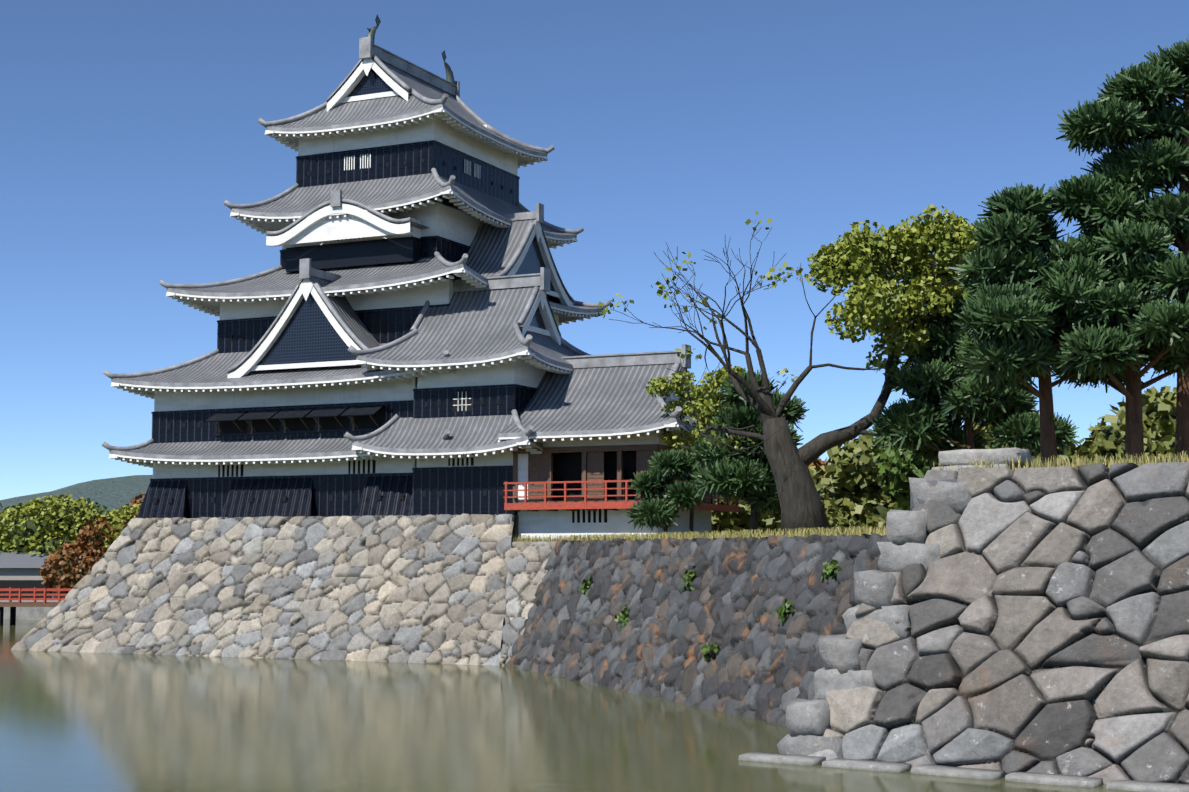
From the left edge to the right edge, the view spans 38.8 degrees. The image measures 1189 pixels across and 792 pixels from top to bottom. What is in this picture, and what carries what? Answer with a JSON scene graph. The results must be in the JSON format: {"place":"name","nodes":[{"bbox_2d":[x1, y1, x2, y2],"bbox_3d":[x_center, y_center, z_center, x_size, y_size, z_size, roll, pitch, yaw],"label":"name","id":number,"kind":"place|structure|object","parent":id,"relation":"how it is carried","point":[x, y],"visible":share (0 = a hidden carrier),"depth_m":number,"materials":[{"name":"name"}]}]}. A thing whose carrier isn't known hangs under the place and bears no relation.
{"place":"outdoors","nodes":[
{"label":"outdoors","id":0,"kind":"place"},
{"bbox_2d":[3,607,54,619],"bbox_3d":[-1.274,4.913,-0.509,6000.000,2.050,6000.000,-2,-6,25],"label":"wall","id":1,"kind":"structure","parent":0,"point":[31,613],"depth_m":130.30,"materials":[{"name":"stone"}]},
{"bbox_2d":[0,551,57,601],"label":"pavilion","id":2,"kind":"structure","parent":1,"relation":"on","point":[19,569],"depth_m":133.39,"materials":[{"name":"grey"}]},
{"bbox_2d":[0,493,103,555],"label":"tree","id":3,"kind":"object","parent":1,"relation":"on","point":[35,507],"depth_m":137.38,"materials":[{"name":"green plant"}]},
{"bbox_2d":[13,498,109,517],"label":"tree","id":4,"kind":"object","parent":1,"relation":"on","point":[96,503],"depth_m":167.26,"materials":[{"name":"green plant"}]},
{"bbox_2d":[39,510,138,597],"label":"tree","id":5,"kind":"object","parent":1,"relation":"on","point":[84,535],"depth_m":132.37,"materials":[{"name":"brown plant"}]},
{"bbox_2d":[91,504,141,550],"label":"tree","id":6,"kind":"object","parent":1,"relation":"on","point":[118,515],"depth_m":133.34,"materials":[{"name":"green plant"}]},
{"bbox_2d":[125,492,144,507],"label":"tree","id":7,"kind":"object","parent":1,"relation":"on","point":[135,500],"depth_m":138.62,"materials":[{"name":"brown plant"}]},
{"bbox_2d":[0,475,152,514],"bbox_3d":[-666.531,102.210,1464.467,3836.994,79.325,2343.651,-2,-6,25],"label":"distant hill","id":8,"kind":"structure","parent":0,"point":[115,493],"depth_m":1346.61,"materials":[{"name":"green plant"}]},
{"bbox_2d":[137,113,558,518],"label":"keep walls","id":9,"kind":"structure","parent":0,"point":[364,487],"depth_m":88.64,"materials":[{"name":"black wood"}]},
{"bbox_2d":[412,355,545,514],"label":"tatsumi walls","id":10,"kind":"structure","parent":0,"point":[470,485],"depth_m":81.77,"materials":[{"name":"black wood"}]},
{"bbox_2d":[501,515,547,646],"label":"terrace","id":11,"kind":"structure","parent":0,"point":[515,526],"depth_m":80.18,"materials":[{"name":"stone"}]},
{"bbox_2d":[101,36,611,467],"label":"keep roofs","id":12,"kind":"structure","parent":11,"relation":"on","point":[305,339],"depth_m":89.49,"materials":[{"name":"grey tile"}]},
{"bbox_2d":[286,218,420,272],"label":"wall","id":13,"kind":"structure","parent":12,"relation":"on","point":[364,251],"depth_m":89.45,"materials":[{"name":"black wood"}]},
{"bbox_2d":[366,15,454,86],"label":"roof ornaments","id":14,"kind":"object","parent":12,"relation":"on","point":[449,72],"visible":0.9,"depth_m":100.12},
{"bbox_2d":[344,267,604,459],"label":"tatsumi roofs","id":15,"kind":"structure","parent":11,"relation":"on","point":[499,317],"depth_m":82.63,"materials":[{"name":"grey tile"}]},
{"bbox_2d":[504,428,738,541],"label":"tsukimi walls","id":16,"kind":"structure","parent":11,"relation":"on","point":[587,491],"depth_m":79.18,"materials":[{"name":"paint"}]},
{"bbox_2d":[498,344,703,441],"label":"tsukimi roofs","id":17,"kind":"structure","parent":16,"relation":"on","point":[590,396],"depth_m":80.51,"materials":[{"name":"tile"}]},
{"bbox_2d":[623,448,708,536],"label":"niwaki pine","id":18,"kind":"object","parent":11,"relation":"on","point":[658,511],"depth_m":73.84,"materials":[{"name":"green plant"}]},
{"bbox_2d":[559,526,885,540],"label":"grass","id":19,"kind":"structure","parent":11,"relation":"on","point":[804,532],"depth_m":60.66,"materials":[{"name":"plant"}]},
{"bbox_2d":[711,466,833,533],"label":"hedge","id":20,"kind":"object","parent":11,"relation":"on","point":[770,521],"depth_m":95.65,"materials":[{"name":"green plant"}]},
{"bbox_2d":[809,457,827,477],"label":"hedge","id":21,"kind":"object","parent":11,"relation":"on","point":[817,462],"depth_m":107.98,"materials":[{"name":"plant"}]},
{"bbox_2d":[817,435,896,532],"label":"shrub","id":22,"kind":"object","parent":11,"relation":"on","point":[856,487],"depth_m":84.02,"materials":[{"name":"green plant"}]},
{"bbox_2d":[871,443,941,510],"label":"shrub","id":23,"kind":"object","parent":11,"relation":"on","point":[900,495],"depth_m":78.64,"materials":[{"name":"green plant"}]},
{"bbox_2d":[909,479,956,510],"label":"stone block","id":24,"kind":"structure","parent":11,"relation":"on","point":[933,482],"depth_m":43.46,"materials":[{"name":"stone"}]},
{"bbox_2d":[864,295,1079,467],"bbox_3d":[13.047,0.725,57.729,6.838,8.373,4.820,-2,-6,25],"label":"pine","id":25,"kind":"object","parent":11,"relation":"on","point":[1018,427],"depth_m":56.98,"materials":[{"name":"green plant"}]},
{"bbox_2d":[973,410,1083,466],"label":"shrub","id":26,"kind":"object","parent":11,"relation":"on","point":[1070,452],"depth_m":72.02,"materials":[{"name":"green plant"}]},
{"bbox_2d":[948,183,1163,466],"bbox_3d":[13.371,-1.865,48.823,6.050,8.877,7.032,-2,-6,25],"label":"pine","id":27,"kind":"object","parent":11,"relation":"on","point":[1003,301],"depth_m":48.18,"materials":[{"name":"green plant"}]},
{"bbox_2d":[1032,158,1188,462],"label":"pine","id":28,"kind":"object","parent":11,"relation":"on","point":[1155,266],"depth_m":47.44,"materials":[{"name":"green plant"}]},
{"bbox_2d":[1046,38,1188,461],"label":"pine","id":29,"kind":"object","parent":11,"relation":"on","point":[1162,151],"depth_m":48.68,"materials":[{"name":"green plant"}]},
{"bbox_2d":[1078,385,1176,466],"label":"shrub","id":30,"kind":"object","parent":11,"relation":"on","point":[1162,433],"depth_m":73.86,"materials":[{"name":"green plant"}]},
{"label":"bastion","id":31,"kind":"object","parent":11,"relation":"on","visible":0},
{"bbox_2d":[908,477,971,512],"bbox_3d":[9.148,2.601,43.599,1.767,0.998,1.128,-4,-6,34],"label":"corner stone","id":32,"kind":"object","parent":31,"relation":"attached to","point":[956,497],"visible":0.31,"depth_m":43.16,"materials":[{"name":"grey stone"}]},
{"bbox_2d":[512,535,562,541],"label":"grass","id":33,"kind":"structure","parent":0,"point":[535,538],"depth_m":79.30,"materials":[{"name":"yellow plant"}]},
{"bbox_2d":[0,619,1138,791],"bbox_3d":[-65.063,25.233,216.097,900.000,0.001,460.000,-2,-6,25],"label":"moat water","id":34,"kind":"structure","parent":0,"point":[90,722],"depth_m":48.07,"materials":[{"name":"green liquid"}]},
{"bbox_2d":[11,514,513,665],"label":"stone wall","id":35,"kind":"structure","parent":34,"relation":"in","point":[430,589],"depth_m":83.66,"materials":[{"name":"stone"}]},
{"bbox_2d":[499,541,555,665],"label":"stone wall","id":36,"kind":"structure","parent":34,"relation":"in","point":[526,574],"depth_m":78.42,"materials":[{"name":"stone"}]},
{"bbox_2d":[505,533,888,725],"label":"terrace wall","id":37,"kind":"structure","parent":34,"relation":"in","point":[763,664],"depth_m":59.70,"materials":[{"name":"stone"}]},
{"bbox_2d":[579,575,593,595],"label":"tuft","id":38,"kind":"object","parent":37,"relation":"attached to","point":[586,585],"visible":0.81,"depth_m":71.78,"materials":[{"name":"green plant"}]},
{"bbox_2d":[614,605,628,628],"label":"tuft","id":39,"kind":"object","parent":37,"relation":"attached to","point":[623,615],"visible":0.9,"depth_m":66.31,"materials":[{"name":"green plant"}]},
{"bbox_2d":[681,566,695,591],"bbox_3d":[3.568,6.760,62.005,0.660,1.054,1.144,2,-6,-22],"label":"tuft","id":40,"kind":"object","parent":37,"relation":"attached to","point":[688,579],"visible":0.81,"depth_m":61.88,"materials":[{"name":"green plant"}]},
{"bbox_2d":[701,640,718,661],"bbox_3d":[3.923,8.738,57.627,0.568,0.893,0.983,0,-5,-5],"label":"tuft","id":41,"kind":"object","parent":37,"relation":"attached to","point":[706,649],"visible":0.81,"depth_m":57.48,"materials":[{"name":"green plant"}]},
{"bbox_2d":[771,598,794,622],"bbox_3d":[6.083,6.849,53.760,0.821,0.850,0.815,-2,-6,25],"label":"tuft","id":42,"kind":"object","parent":37,"relation":"on","point":[781,610],"visible":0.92,"depth_m":53.66,"materials":[{"name":"green plant"}]},
{"bbox_2d":[821,559,841,579],"bbox_3d":[7.246,5.411,52.026,0.598,0.771,1.190,2,-6,-17],"label":"tuft","id":43,"kind":"object","parent":37,"relation":"attached to","point":[829,570],"visible":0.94,"depth_m":51.88,"materials":[{"name":"green plant"}]},
{"bbox_2d":[738,752,825,765],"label":"foot slab","id":44,"kind":"structure","parent":34,"relation":"in","point":[784,758],"depth_m":41.64,"materials":[{"name":"stone"}]},
{"bbox_2d":[822,758,911,772],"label":"foot slab","id":45,"kind":"structure","parent":34,"relation":"in","point":[882,766],"depth_m":40.40,"materials":[{"name":"stone"}]},
{"bbox_2d":[910,764,1005,779],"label":"foot slab","id":46,"kind":"structure","parent":34,"relation":"in","point":[952,771],"depth_m":39.17,"materials":[{"name":"stone"}]},
{"bbox_2d":[786,462,1188,783],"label":"bastion","id":47,"kind":"object","parent":34,"relation":"in","point":[1048,630],"visible":0.88,"depth_m":40.35,"materials":[{"name":"stone"}]},
{"bbox_2d":[786,698,830,735],"bbox_3d":[5.665,8.157,42.843,1.067,0.953,1.700,-4,-6,34],"label":"corner stone","id":48,"kind":"object","parent":47,"relation":"attached to","point":[804,717],"visible":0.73,"depth_m":42.21,"materials":[{"name":"grey stone"}]},
{"bbox_2d":[777,733,842,757],"bbox_3d":[5.610,8.949,42.476,1.766,0.966,1.090,-4,-6,35],"label":"corner stone","id":49,"kind":"object","parent":47,"relation":"on","point":[798,745],"visible":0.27,"depth_m":42.09,"materials":[{"name":"grey stone"}]},
{"bbox_2d":[818,634,865,672],"bbox_3d":[6.562,6.563,43.112,1.079,0.920,1.716,-4,-7,35],"label":"corner stone","id":50,"kind":"object","parent":47,"relation":"on","point":[839,653],"visible":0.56,"depth_m":42.48,"materials":[{"name":"grey stone"}]},
{"bbox_2d":[814,667,877,699],"bbox_3d":[6.488,7.341,42.743,1.780,0.984,1.093,-4,-6,35],"label":"corner stone","id":51,"kind":"object","parent":47,"relation":"on","point":[829,680],"visible":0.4,"depth_m":42.40,"materials":[{"name":"grey stone"}]},
{"bbox_2d":[854,570,896,608],"bbox_3d":[7.460,4.993,43.383,1.056,1.053,1.716,-3,-6,33],"label":"corner stone","id":52,"kind":"object","parent":47,"relation":"on","point":[874,588],"visible":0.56,"depth_m":42.73,"materials":[{"name":"grey stone"}]},
{"bbox_2d":[842,604,910,640],"bbox_3d":[7.386,5.753,43.037,1.794,0.949,1.120,-4,-7,36],"label":"corner stone","id":53,"kind":"object","parent":47,"relation":"on","point":[890,615],"visible":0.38,"depth_m":42.43,"materials":[{"name":"grey stone"}]},
{"bbox_2d":[886,509,926,543],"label":"corner stone","id":54,"kind":"object","parent":47,"relation":"on","point":[904,526],"visible":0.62,"depth_m":43.05,"materials":[{"name":"grey stone"}]},
{"bbox_2d":[877,542,941,573],"bbox_3d":[8.250,4.197,43.321,1.770,0.965,1.154,-4,-6,34],"label":"corner stone","id":55,"kind":"object","parent":47,"relation":"on","point":[895,557],"visible":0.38,"depth_m":42.99,"materials":[{"name":"grey stone"}]},
{"bbox_2d":[931,464,1014,470],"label":"stone slab","id":56,"kind":"structure","parent":47,"relation":"on","point":[965,466],"depth_m":43.63,"materials":[{"name":"stone"}]},
{"bbox_2d":[938,447,1032,465],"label":"stone block","id":57,"kind":"structure","parent":56,"relation":"on","point":[956,457],"depth_m":43.55,"materials":[{"name":"stone"}]},
{"bbox_2d":[933,450,1188,470],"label":"grass","id":58,"kind":"structure","parent":47,"relation":"on","point":[1058,462],"depth_m":42.16,"materials":[{"name":"plant"}]},
{"bbox_2d":[1005,772,1103,787],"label":"foot slab","id":59,"kind":"structure","parent":34,"relation":"in","point":[1060,779],"depth_m":37.85,"materials":[{"name":"stone"}]},
{"bbox_2d":[1106,779,1188,791],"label":"foot slab","id":60,"kind":"structure","parent":34,"relation":"in","point":[1136,785],"depth_m":36.71,"materials":[{"name":"stone"}]},
{"bbox_2d":[0,0,1188,499],"label":"sky","id":61,"kind":"structure","parent":0,"point":[127,127],"materials":[{"name":"blue"}]},
{"bbox_2d":[645,364,746,533],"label":"tree","id":62,"kind":"object","parent":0,"point":[703,406],"depth_m":75.61,"materials":[{"name":"green plant"}]},
{"bbox_2d":[687,369,826,532],"bbox_3d":[6.115,2.415,64.078,4.357,6.167,4.094,-2,-6,25],"label":"pine","id":63,"kind":"object","parent":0,"point":[721,472],"depth_m":63.35,"materials":[{"name":"green plant"}]},
{"bbox_2d":[609,204,980,533],"bbox_3d":[8.715,-0.648,58.573,15.597,11.536,9.753,1,-5,-14],"label":"old tree","id":64,"kind":"object","parent":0,"point":[858,256],"depth_m":57.78,"materials":[{"name":"green plant"}]},
{"bbox_2d":[597,211,807,448],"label":"leaves","id":65,"kind":"object","parent":64,"relation":"attached to","point":[767,275],"visible":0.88,"depth_m":59.08,"materials":[{"name":"green plant"}]},
{"label":"ground","id":66,"kind":"structure","parent":0,"visible":0},
{"bbox_2d":[0,587,72,625],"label":"red bridge","id":67,"kind":"structure","parent":66,"relation":"on","point":[14,605],"depth_m":119.70,"materials":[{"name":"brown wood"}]}
]}

